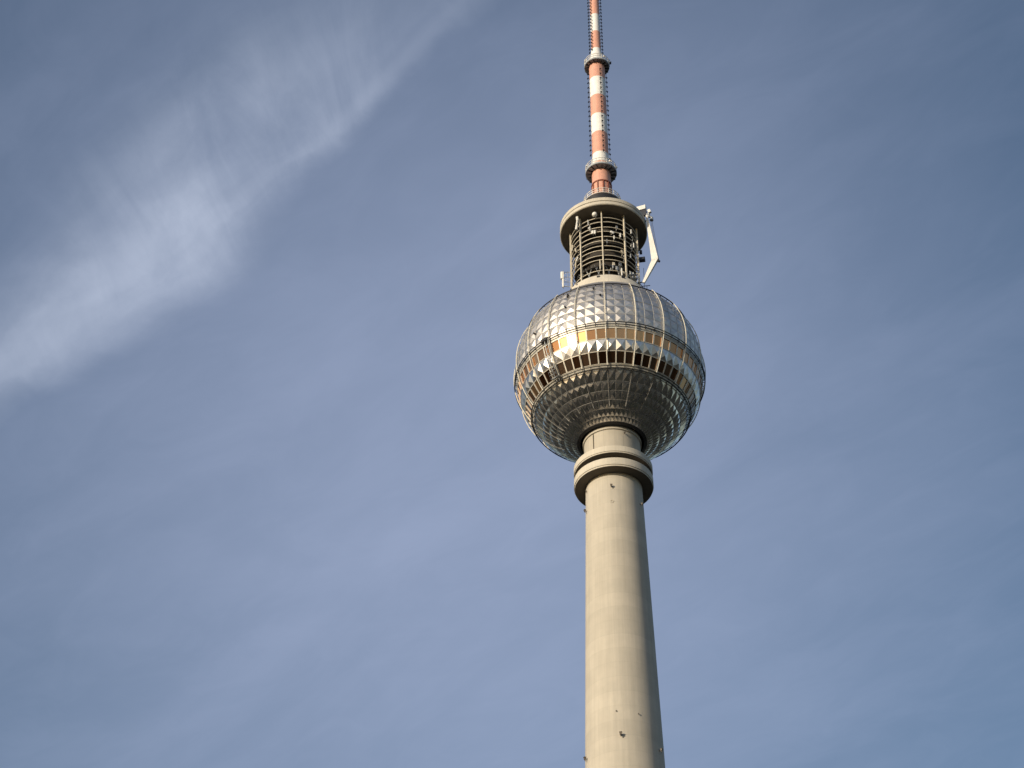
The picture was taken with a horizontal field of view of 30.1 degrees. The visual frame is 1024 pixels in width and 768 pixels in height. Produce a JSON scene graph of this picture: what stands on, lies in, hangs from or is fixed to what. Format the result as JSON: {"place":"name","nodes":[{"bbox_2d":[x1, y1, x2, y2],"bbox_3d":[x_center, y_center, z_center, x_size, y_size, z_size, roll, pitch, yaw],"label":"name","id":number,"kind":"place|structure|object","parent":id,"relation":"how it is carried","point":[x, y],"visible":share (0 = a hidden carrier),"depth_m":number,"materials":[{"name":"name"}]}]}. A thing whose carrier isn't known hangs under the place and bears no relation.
{"place":"outdoors","nodes":[
{"label":"outdoors","id":0,"kind":"place"},
{"bbox_2d":[0,0,1023,767],"label":"sky","id":1,"kind":"structure","parent":0,"point":[277,490],"materials":[{"name":"blue"}]},
{"bbox_2d":[513,0,705,767],"bbox_3d":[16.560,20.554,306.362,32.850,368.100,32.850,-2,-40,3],"label":"television tower","id":2,"kind":"structure","parent":0,"point":[611,411],"depth_m":311.08,"materials":[{"name":"concrete"}]},
{"bbox_2d":[540,337,558,380],"bbox_3d":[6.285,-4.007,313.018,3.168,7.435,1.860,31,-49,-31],"label":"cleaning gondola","id":3,"kind":"object","parent":2,"relation":"hanging from","point":[544,340],"visible":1,"depth_m":312.21,"materials":[{"name":"metal"}]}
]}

